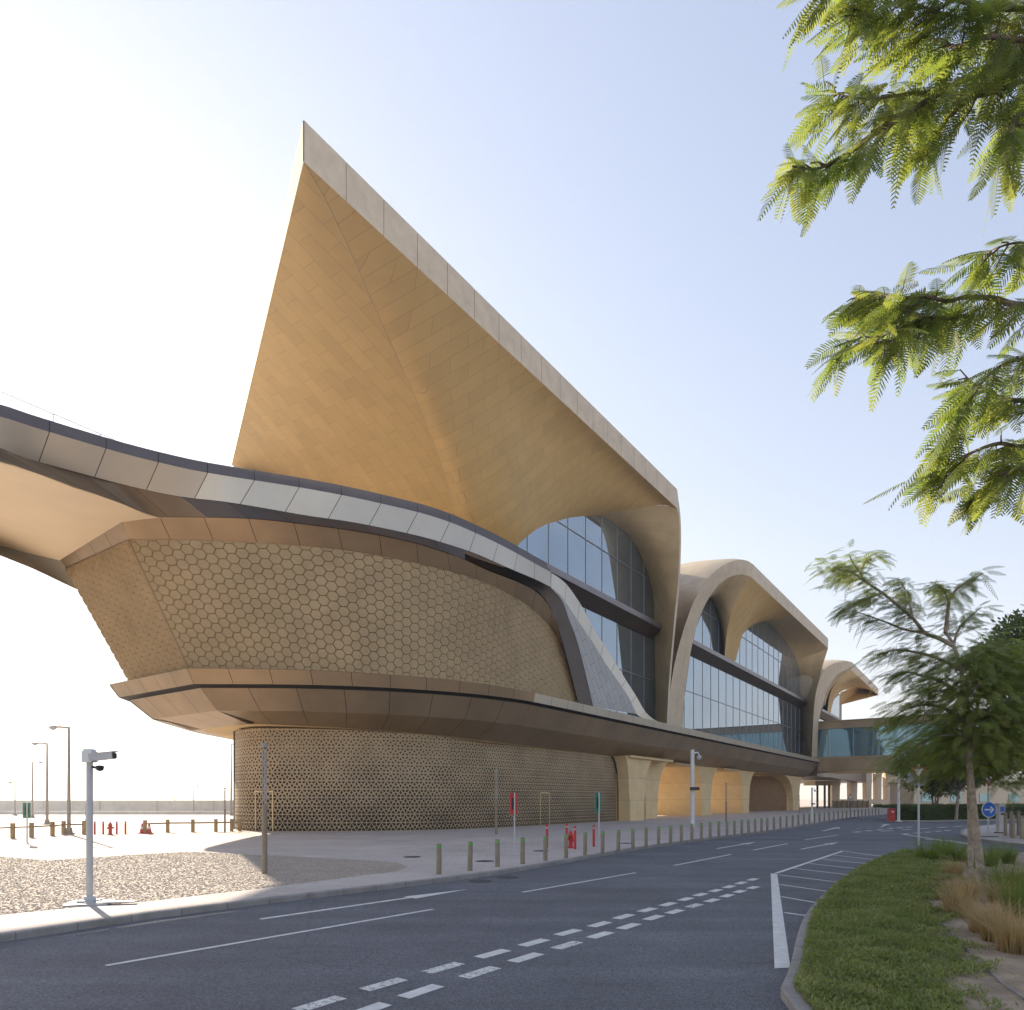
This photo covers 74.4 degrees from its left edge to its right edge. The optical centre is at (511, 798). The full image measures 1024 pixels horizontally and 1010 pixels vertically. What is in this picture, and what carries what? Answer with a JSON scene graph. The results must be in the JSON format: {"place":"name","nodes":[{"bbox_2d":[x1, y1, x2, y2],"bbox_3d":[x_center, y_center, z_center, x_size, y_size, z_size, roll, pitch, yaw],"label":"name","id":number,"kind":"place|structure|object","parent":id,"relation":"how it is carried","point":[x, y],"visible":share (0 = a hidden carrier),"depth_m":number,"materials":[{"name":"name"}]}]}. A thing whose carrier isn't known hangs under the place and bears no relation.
{"place":"outdoors","nodes":[
{"label":"outdoors","id":0,"kind":"place"},
{"bbox_2d":[0,799,827,801],"bbox_3d":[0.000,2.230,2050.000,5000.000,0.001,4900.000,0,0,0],"label":"ground","id":1,"kind":"structure","parent":0,"point":[809,800],"depth_m":1577.73,"materials":[{"name":"beige sand"}]},
{"bbox_2d":[0,802,886,931],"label":"pavement","id":2,"kind":"structure","parent":0,"point":[382,846],"depth_m":31.19,"materials":[{"name":"beige concrete"}]},
{"bbox_2d":[8,782,18,815],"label":"street lamp","id":3,"kind":"object","parent":2,"relation":"on","point":[14,813],"visible":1,"depth_m":82.11,"materials":[{"name":"metal"}]},
{"bbox_2d":[23,802,30,842],"bbox_3d":[-22.533,1.129,31.290,0.297,1.902,0.190,0,0,-29],"label":"green sign","id":4,"kind":"object","parent":2,"relation":"on","point":[26,810],"visible":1,"depth_m":31.29,"materials":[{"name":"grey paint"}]},
{"bbox_2d":[31,761,42,817],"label":"street lamp","id":5,"kind":"object","parent":2,"relation":"on","point":[32,807],"visible":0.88,"depth_m":72.97,"materials":[{"name":"metal"}]},
{"bbox_2d":[31,742,49,824],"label":"street lamp","id":6,"kind":"object","parent":2,"relation":"on","point":[47,821],"visible":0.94,"depth_m":53.81,"materials":[{"name":"metal"}]},
{"bbox_2d":[0,821,84,837],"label":"post and rail fence","id":7,"kind":"object","parent":2,"relation":"on","point":[31,826],"visible":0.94,"depth_m":37.07,"materials":[{"name":"brown wood"}]},
{"bbox_2d":[48,725,75,834],"bbox_3d":[-26.135,-1.100,39.124,1.535,6.360,0.700,0,0,0],"label":"street lamp","id":8,"kind":"object","parent":2,"relation":"on","point":[69,830],"visible":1,"depth_m":39.06,"materials":[{"name":"metal"}]},
{"bbox_2d":[63,749,136,906],"bbox_3d":[-8.100,0.551,13.377,1.248,3.052,0.603,0,0,-17],"label":"camera pole","id":9,"kind":"object","parent":2,"relation":"on","point":[89,757],"visible":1,"depth_m":13.25,"materials":[{"name":"white metal"}]},
{"bbox_2d":[106,822,113,834],"bbox_3d":[-23.030,1.701,38.646,0.379,0.759,0.338,0,0,-34],"label":"fire hydrant","id":10,"kind":"object","parent":2,"relation":"on","point":[110,827],"visible":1,"depth_m":38.58,"materials":[{"name":"red metal"}]},
{"bbox_2d":[0,800,232,810],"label":"barrier wall","id":11,"kind":"structure","parent":2,"relation":"on","point":[140,805],"depth_m":94.94,"materials":[{"name":"concrete"}]},
{"bbox_2d":[0,811,232,814],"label":"kerb wall","id":12,"kind":"structure","parent":2,"relation":"on","point":[126,812],"depth_m":87.60,"materials":[{"name":"concrete"}]},
{"bbox_2d":[143,819,241,832],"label":"post and rail fence","id":13,"kind":"object","parent":2,"relation":"on","point":[192,822],"visible":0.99,"depth_m":41.59,"materials":[{"name":"brown wood"}]},
{"bbox_2d":[0,851,407,914],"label":"gravel","id":14,"kind":"structure","parent":2,"relation":"in","point":[97,869],"depth_m":18.33,"materials":[{"name":"beige gravel"}]},
{"bbox_2d":[261,743,267,873],"bbox_3d":[-6.855,0.267,18.673,0.163,3.626,0.163,0,0,0],"label":"column light","id":15,"kind":"object","parent":14,"relation":"on","point":[264,835],"visible":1,"depth_m":18.62,"materials":[{"name":"brown metal"}]},
{"bbox_2d":[224,787,225,831],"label":"column light","id":16,"kind":"object","parent":2,"relation":"on","point":[225,812],"visible":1,"depth_m":41.58,"materials":[{"name":"brown metal"}]},
{"bbox_2d":[228,744,232,815],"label":"street lamp","id":17,"kind":"object","parent":2,"relation":"on","point":[231,813],"visible":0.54,"depth_m":82.07,"materials":[{"name":"metal"}]},
{"bbox_2d":[436,843,441,873],"bbox_3d":[-2.012,1.657,18.546,0.155,0.846,0.151,0,0,0],"label":"bollard","id":18,"kind":"object","parent":2,"relation":"on","point":[438,858],"visible":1,"depth_m":18.49,"materials":[{"name":"brown metal"}]},
{"bbox_2d":[0,121,877,830],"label":"station building","id":19,"kind":"structure","parent":2,"relation":"on","point":[386,571],"depth_m":42.89,"materials":[{"name":"stone"}]},
{"bbox_2d":[0,448,157,588],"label":"elevated viaduct","id":20,"kind":"object","parent":19,"relation":"attached to","point":[47,524],"visible":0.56,"depth_m":35.24,"materials":[{"name":"concrete"}]},
{"bbox_2d":[817,713,1015,777],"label":"covered footbridge","id":21,"kind":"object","parent":19,"relation":"attached to","point":[844,746],"visible":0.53,"depth_m":120.32,"materials":[{"name":"teal metal"}]},
{"bbox_2d":[467,841,472,870],"bbox_3d":[-1.208,1.657,19.446,0.151,0.846,0.155,1,0,-4],"label":"bollard","id":22,"kind":"object","parent":2,"relation":"on","point":[470,858],"visible":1,"depth_m":19.39,"materials":[{"name":"brown metal"}]},
{"bbox_2d":[495,769,497,833],"bbox_3d":[-0.906,0.181,39.124,0.170,3.799,0.170,0,0,0],"label":"column light","id":23,"kind":"object","parent":2,"relation":"on","point":[496,803],"visible":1,"depth_m":39.09,"materials":[{"name":"brown metal"}]},
{"bbox_2d":[495,839,499,866],"bbox_3d":[-0.445,1.657,20.540,0.155,0.846,0.151,0,0,-43],"label":"bollard","id":24,"kind":"object","parent":2,"relation":"on","point":[497,852],"visible":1,"depth_m":20.48,"materials":[{"name":"brown metal"}]},
{"bbox_2d":[510,793,516,848],"bbox_3d":[0.088,0.917,27.841,0.352,2.327,0.190,0,0,-29],"label":"red sign","id":25,"kind":"object","parent":2,"relation":"on","point":[513,803],"visible":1,"depth_m":27.83,"materials":[{"name":"metal"}]},
{"bbox_2d":[520,837,524,863],"bbox_3d":[0.336,1.657,21.453,0.151,0.846,0.155,0,0,40],"label":"bollard","id":26,"kind":"object","parent":2,"relation":"on","point":[522,850],"visible":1,"depth_m":21.39,"materials":[{"name":"brown metal"}]},
{"bbox_2d":[543,836,547,860],"bbox_3d":[1.108,1.657,22.449,0.151,0.846,0.155,0,0,-31],"label":"bollard","id":27,"kind":"object","parent":2,"relation":"on","point":[545,848],"visible":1,"depth_m":22.38,"materials":[{"name":"brown metal"}]},
{"bbox_2d":[564,834,567,857],"bbox_3d":[1.886,1.657,23.547,0.155,0.846,0.151,1,-1,-36],"label":"bollard","id":28,"kind":"object","parent":2,"relation":"on","point":[565,845],"visible":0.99,"depth_m":23.48,"materials":[{"name":"brown metal"}]},
{"bbox_2d":[568,830,573,847],"bbox_3d":[2.479,1.703,28.314,0.377,0.753,0.335,0,0,-34],"label":"fire hydrant","id":29,"kind":"object","parent":2,"relation":"on","point":[570,837],"visible":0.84,"depth_m":28.24,"materials":[{"name":"red metal"}]},
{"bbox_2d":[583,832,586,854],"bbox_3d":[2.667,1.657,24.600,0.151,0.846,0.155,1,0,27],"label":"bollard","id":30,"kind":"object","parent":2,"relation":"on","point":[584,843],"visible":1,"depth_m":24.54,"materials":[{"name":"brown metal"}]},
{"bbox_2d":[592,825,594,846],"bbox_3d":[3.527,1.607,29.083,0.116,0.946,0.116,0,0,0],"label":"red post","id":31,"kind":"object","parent":2,"relation":"on","point":[593,835],"visible":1,"depth_m":29.04,"materials":[{"name":"paint"}]},
{"bbox_2d":[595,793,600,845],"bbox_3d":[3.840,0.908,29.867,0.340,2.345,0.190,0,0,-29],"label":"green sign","id":32,"kind":"object","parent":2,"relation":"on","point":[598,803],"visible":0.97,"depth_m":29.86,"materials":[{"name":"metal"}]},
{"bbox_2d":[600,831,604,852],"bbox_3d":[3.460,1.657,25.754,0.151,0.846,0.155,1,0,1],"label":"bollard","id":33,"kind":"object","parent":2,"relation":"on","point":[602,840],"visible":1,"depth_m":25.69,"materials":[{"name":"brown metal"}]},
{"bbox_2d":[616,830,619,850],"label":"bollard","id":34,"kind":"object","parent":2,"relation":"on","point":[618,841],"visible":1,"depth_m":26.74,"materials":[{"name":"brown metal"}]},
{"bbox_2d":[631,828,634,848],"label":"bollard","id":35,"kind":"object","parent":2,"relation":"on","point":[632,838],"visible":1,"depth_m":27.89,"materials":[{"name":"brown metal"}]},
{"bbox_2d":[644,827,647,846],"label":"bollard","id":36,"kind":"object","parent":2,"relation":"on","point":[645,836],"visible":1,"depth_m":28.87,"materials":[{"name":"brown metal"}]},
{"bbox_2d":[657,826,659,844],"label":"bollard","id":37,"kind":"object","parent":2,"relation":"on","point":[658,835],"visible":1,"depth_m":29.91,"materials":[{"name":"brown metal"}]},
{"bbox_2d":[669,825,671,843],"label":"bollard","id":38,"kind":"object","parent":2,"relation":"on","point":[670,834],"visible":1,"depth_m":30.93,"materials":[{"name":"brown metal"}]},
{"bbox_2d":[680,824,682,841],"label":"bollard","id":39,"kind":"object","parent":2,"relation":"on","point":[681,832],"visible":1,"depth_m":32.04,"materials":[{"name":"brown metal"}]},
{"bbox_2d":[690,824,692,840],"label":"bollard","id":40,"kind":"object","parent":2,"relation":"on","point":[691,832],"visible":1,"depth_m":33.13,"materials":[{"name":"brown metal"}]},
{"bbox_2d":[690,750,701,827],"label":"camera pole","id":41,"kind":"object","parent":2,"relation":"on","point":[693,788],"visible":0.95,"depth_m":48.22,"materials":[{"name":"white metal"}]},
{"bbox_2d":[700,823,702,839],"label":"bollard","id":42,"kind":"object","parent":2,"relation":"on","point":[701,831],"visible":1,"depth_m":34.17,"materials":[{"name":"brown metal"}]},
{"bbox_2d":[709,822,711,837],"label":"bollard","id":43,"kind":"object","parent":2,"relation":"on","point":[710,829],"visible":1,"depth_m":35.20,"materials":[{"name":"brown metal"}]},
{"bbox_2d":[725,783,726,821],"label":"column light","id":44,"kind":"object","parent":2,"relation":"on","point":[725,805],"visible":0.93,"depth_m":60.84,"materials":[{"name":"brown metal"}]},
{"bbox_2d":[811,787,815,819],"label":"camera pole","id":45,"kind":"object","parent":2,"relation":"on","point":[812,803],"visible":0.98,"depth_m":64.36,"materials":[{"name":"white metal"}]},
{"bbox_2d":[804,781,840,807],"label":"pavilion","id":46,"kind":"structure","parent":2,"relation":"on","point":[817,784],"depth_m":148.82,"materials":[{"name":"concrete"}]},
{"bbox_2d":[832,800,868,807],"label":"bollards","id":47,"kind":"object","parent":2,"relation":"on","point":[850,804],"visible":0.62,"depth_m":149.93,"materials":[{"name":"beige concrete"}]},
{"bbox_2d":[830,773,907,806],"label":"arcade building","id":48,"kind":"structure","parent":2,"relation":"on","point":[852,791],"depth_m":174.00,"materials":[{"name":"beige stone"}]},
{"bbox_2d":[0,814,1023,1009],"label":"road","id":49,"kind":"structure","parent":0,"point":[717,955],"depth_m":10.23,"materials":[{"name":"grey asphalt"}]},
{"bbox_2d":[0,813,886,941],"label":"kerb","id":50,"kind":"structure","parent":49,"relation":"on","point":[6,936],"depth_m":14.41,"materials":[{"name":"concrete"}]},
{"bbox_2d":[106,835,834,965],"bbox_3d":[7.180,2.195,24.777,0.422,0.001,40.497,0,0,38],"label":"lane line","id":51,"kind":"object","parent":49,"relation":"on","point":[365,920],"visible":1,"depth_m":11.30,"materials":[{"name":"paint"}]},
{"bbox_2d":[469,880,491,882],"bbox_3d":[-0.839,2.193,17.918,0.640,0.010,0.640,0,0,0],"label":"manhole cover","id":52,"kind":"object","parent":49,"relation":"on","point":[479,881],"visible":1,"depth_m":17.81,"materials":[{"name":"metal"}]},
{"bbox_2d":[292,903,703,1009],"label":"worn give way line","id":53,"kind":"object","parent":49,"relation":"on","point":[372,987],"visible":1,"depth_m":8.31,"materials":[{"name":"paint"}]},
{"bbox_2d":[496,876,518,878],"bbox_3d":[-0.119,2.193,18.789,0.640,0.010,0.640,0,0,0],"label":"manhole cover","id":54,"kind":"object","parent":49,"relation":"on","point":[507,877],"visible":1,"depth_m":18.72,"materials":[{"name":"metal"}]},
{"bbox_2d":[357,878,757,1009],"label":"give way line","id":55,"kind":"object","parent":49,"relation":"on","point":[409,995],"visible":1,"depth_m":10.80,"materials":[{"name":"paint"}]},
{"bbox_2d":[259,824,888,918],"bbox_3d":[14.538,2.195,34.583,4.033,0.001,58.635,0,0,37],"label":"lane marking","id":56,"kind":"object","parent":49,"relation":"on","point":[422,895],"visible":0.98,"depth_m":14.95,"materials":[{"name":"paint"}]},
{"bbox_2d":[771,851,876,967],"bbox_3d":[8.400,2.193,18.610,2.638,0.004,22.041,0,0,33],"label":"hatched marking","id":57,"kind":"object","parent":49,"relation":"on","point":[781,956],"visible":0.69,"depth_m":12.44,"materials":[{"name":"paint"}]},
{"bbox_2d":[780,849,933,1009],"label":"island kerb","id":58,"kind":"structure","parent":49,"relation":"on","point":[790,996],"depth_m":7.76,"materials":[{"name":"concrete"}]},
{"bbox_2d":[887,808,895,820],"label":"red cabinet","id":59,"kind":"object","parent":49,"relation":"on","point":[891,814],"visible":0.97,"depth_m":61.78,"materials":[{"name":"metal"}]},
{"bbox_2d":[895,758,901,821],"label":"white mast","id":60,"kind":"object","parent":49,"relation":"on","point":[898,804],"visible":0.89,"depth_m":60.77,"materials":[{"name":"metal"}]},
{"bbox_2d":[868,826,962,842],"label":"junction marking","id":61,"kind":"object","parent":49,"relation":"on","point":[921,828],"visible":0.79,"depth_m":46.31,"materials":[{"name":"paint"}]},
{"bbox_2d":[907,764,929,844],"bbox_3d":[18.044,0.265,29.911,0.870,3.630,0.146,0,0,20],"label":"give way sign","id":62,"kind":"object","parent":49,"relation":"on","point":[918,810],"visible":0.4,"depth_m":29.89,"materials":[{"name":"grey metal"}]},
{"bbox_2d":[896,819,1016,821],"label":"verge kerb","id":63,"kind":"structure","parent":49,"relation":"on","point":[949,820],"depth_m":64.00,"materials":[{"name":"concrete"}]},
{"bbox_2d":[960,824,1023,846],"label":"traffic island kerb","id":64,"kind":"structure","parent":49,"relation":"on","point":[986,840],"depth_m":33.30,"materials":[{"name":"concrete"}]},
{"bbox_2d":[0,0,1023,798],"label":"sky","id":65,"kind":"structure","parent":0,"point":[599,173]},
{"bbox_2d":[792,850,1023,1009],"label":"planting bed","id":66,"kind":"object","parent":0,"point":[988,980],"visible":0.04,"depth_m":8.11,"materials":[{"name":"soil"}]},
{"bbox_2d":[757,0,1023,548],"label":"feathery tree","id":67,"kind":"object","parent":66,"relation":"on","point":[998,73],"visible":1,"depth_m":5.12,"materials":[{"name":"green plant"}]},
{"bbox_2d":[790,848,1017,1009],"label":"ground cover","id":68,"kind":"object","parent":66,"relation":"on","point":[886,879],"visible":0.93,"depth_m":9.12,"materials":[{"name":"green plant"}]},
{"bbox_2d":[803,539,1023,889],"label":"young tree","id":69,"kind":"object","parent":66,"relation":"on","point":[965,718],"visible":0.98,"depth_m":15.43,"materials":[{"name":"green plant"}]},
{"bbox_2d":[896,835,958,859],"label":"ornamental grass","id":70,"kind":"object","parent":66,"relation":"on","point":[933,854],"depth_m":21.36,"materials":[{"name":"green plant"}]},
{"bbox_2d":[937,837,996,861],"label":"ornamental grass","id":71,"kind":"object","parent":66,"relation":"on","point":[954,854],"depth_m":22.21,"materials":[{"name":"green plant"}]},
{"bbox_2d":[925,618,1023,882],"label":"slender tree","id":72,"kind":"object","parent":66,"relation":"on","point":[970,847],"visible":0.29,"depth_m":15.96,"materials":[{"name":"green plant"}]},
{"bbox_2d":[948,845,1003,868],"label":"ornamental grass","id":73,"kind":"object","parent":66,"relation":"on","point":[965,855],"depth_m":19.98,"materials":[{"name":"green plant"}]},
{"bbox_2d":[931,899,1023,998],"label":"irrigation hose","id":74,"kind":"object","parent":66,"relation":"on","point":[1000,981],"visible":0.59,"depth_m":7.82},
{"bbox_2d":[924,855,967,876],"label":"ornamental grass","id":75,"kind":"object","parent":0,"point":[951,867],"depth_m":17.75,"materials":[{"name":"plant"}]},
{"bbox_2d":[927,837,966,853],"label":"ornamental grass","id":76,"kind":"object","parent":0,"point":[942,845],"depth_m":25.22,"materials":[{"name":"green plant"}]},
{"bbox_2d":[900,819,995,820],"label":"verge","id":77,"kind":"structure","parent":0,"point":[937,820],"depth_m":63.87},
{"bbox_2d":[894,742,966,803],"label":"multi stem tree","id":78,"kind":"object","parent":77,"relation":"on","point":[931,792],"visible":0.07,"depth_m":69.31,"materials":[{"name":"green plant"}]},
{"bbox_2d":[873,803,1023,819],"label":"clipped hedge","id":79,"kind":"object","parent":77,"relation":"on","point":[934,811],"visible":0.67,"depth_m":65.72,"materials":[{"name":"green plant"}]},
{"bbox_2d":[906,743,1002,819],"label":"hedge tree","id":80,"kind":"object","parent":77,"relation":"on","point":[956,786],"visible":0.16,"depth_m":65.91,"materials":[{"name":"green plant"}]},
{"bbox_2d":[890,781,1023,804],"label":"beige annex","id":81,"kind":"object","parent":77,"relation":"on","point":[1000,797],"visible":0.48,"depth_m":95.00,"materials":[{"name":"stone"}]},
{"bbox_2d":[921,794,931,801],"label":"window","id":82,"kind":"structure","parent":81,"relation":"in","point":[923,799],"depth_m":94.91,"materials":[{"name":"blue glass"}]},
{"bbox_2d":[979,794,989,801],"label":"window","id":83,"kind":"structure","parent":81,"relation":"in","point":[982,797],"depth_m":94.91,"materials":[{"name":"blue glass"}]},
{"bbox_2d":[1008,794,1019,801],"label":"window","id":84,"kind":"structure","parent":81,"relation":"in","point":[1018,798],"depth_m":94.91,"materials":[{"name":"blue glass"}]},
{"bbox_2d":[907,870,1010,917],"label":"ornamental grass","id":85,"kind":"object","parent":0,"point":[953,894],"depth_m":11.81,"materials":[{"name":"plant"}]},
{"bbox_2d":[917,868,1010,899],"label":"ornamental grass","id":86,"kind":"object","parent":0,"point":[963,881],"depth_m":13.95,"materials":[{"name":"brown plant"}]},
{"bbox_2d":[928,891,1018,932],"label":"ornamental grass","id":87,"kind":"object","parent":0,"point":[972,927],"depth_m":10.51,"materials":[{"name":"brown plant"}]},
{"bbox_2d":[941,849,1023,893],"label":"ornamental grass","id":88,"kind":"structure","parent":0,"point":[1004,875],"depth_m":14.85,"materials":[{"name":"plant"}]},
{"bbox_2d":[943,894,1023,954],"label":"ornamental grass","id":89,"kind":"object","parent":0,"point":[1011,941],"depth_m":9.09,"materials":[{"name":"beige plant"}]},
{"bbox_2d":[948,889,1023,942],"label":"ornamental grass","id":90,"kind":"object","parent":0,"point":[984,935],"depth_m":9.85,"materials":[{"name":"brown plant"}]},
{"bbox_2d":[950,860,1023,917],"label":"ornamental grass","id":91,"kind":"object","parent":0,"point":[1019,894],"depth_m":11.80,"materials":[{"name":"plant"}]},
{"bbox_2d":[960,872,1019,903],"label":"ornamental grass","id":92,"kind":"object","parent":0,"point":[990,893],"depth_m":13.44,"materials":[{"name":"plant"}]},
{"bbox_2d":[964,840,1016,866],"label":"ornamental grass","id":93,"kind":"object","parent":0,"point":[995,855],"depth_m":20.61,"materials":[{"name":"green plant"}]},
{"bbox_2d":[960,823,1023,843],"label":"traffic island","id":94,"kind":"structure","parent":0,"point":[992,830],"depth_m":39.00,"materials":[{"name":"grey concrete"}]},
{"bbox_2d":[927,604,1023,787],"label":"broadleaf tree","id":95,"kind":"object","parent":94,"relation":"on","point":[1017,620],"visible":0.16,"depth_m":34.69,"materials":[{"name":"green plant"}]},
{"bbox_2d":[984,775,994,798],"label":"give way sign","id":96,"kind":"object","parent":94,"relation":"on","point":[988,786],"visible":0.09,"depth_m":45.65,"materials":[{"name":"grey metal"}]},
{"bbox_2d":[981,799,998,836],"bbox_3d":[25.824,1.040,36.516,0.900,2.080,0.300,0,0,-6],"label":"direction sign","id":97,"kind":"object","parent":94,"relation":"on","point":[989,809],"visible":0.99,"depth_m":36.48,"materials":[{"name":"blue metal"}]},
{"bbox_2d":[994,804,1005,832],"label":"access terminal","id":98,"kind":"object","parent":94,"relation":"on","point":[1000,810],"visible":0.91,"depth_m":40.42,"materials":[{"name":"grey paint"}]},
{"bbox_2d":[1004,812,1006,835],"bbox_3d":[27.652,1.423,37.775,0.176,1.315,0.172,0,0,0],"label":"bronze post","id":99,"kind":"object","parent":94,"relation":"on","point":[1005,823],"visible":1,"depth_m":37.71,"materials":[{"name":"metal"}]},
{"bbox_2d":[1009,811,1012,836],"bbox_3d":[27.040,1.387,36.516,0.176,1.387,0.172,0,0,0],"label":"bronze post","id":100,"kind":"object","parent":94,"relation":"on","point":[1010,813],"visible":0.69,"depth_m":36.47,"materials":[{"name":"metal"}]},
{"bbox_2d":[1011,815,1014,837],"bbox_3d":[26.280,1.465,35.338,0.176,1.230,0.172,0,0,0],"label":"bronze post","id":101,"kind":"object","parent":94,"relation":"on","point":[1012,826],"visible":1,"depth_m":35.28,"materials":[{"name":"metal"}]},
{"bbox_2d":[1017,811,1019,835],"bbox_3d":[28.379,1.387,37.775,0.176,1.387,0.172,0,0,0],"label":"bronze post","id":102,"kind":"object","parent":94,"relation":"on","point":[1018,823],"visible":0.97,"depth_m":37.71,"materials":[{"name":"metal"}]},
{"bbox_2d":[1020,816,1023,838],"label":"bronze post","id":103,"kind":"object","parent":94,"relation":"on","point":[1021,827],"visible":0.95,"depth_m":34.52,"materials":[{"name":"metal"}]},
{"bbox_2d":[988,837,1022,863],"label":"ornamental grass","id":104,"kind":"object","parent":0,"point":[1007,857],"depth_m":21.43,"materials":[{"name":"green plant"}]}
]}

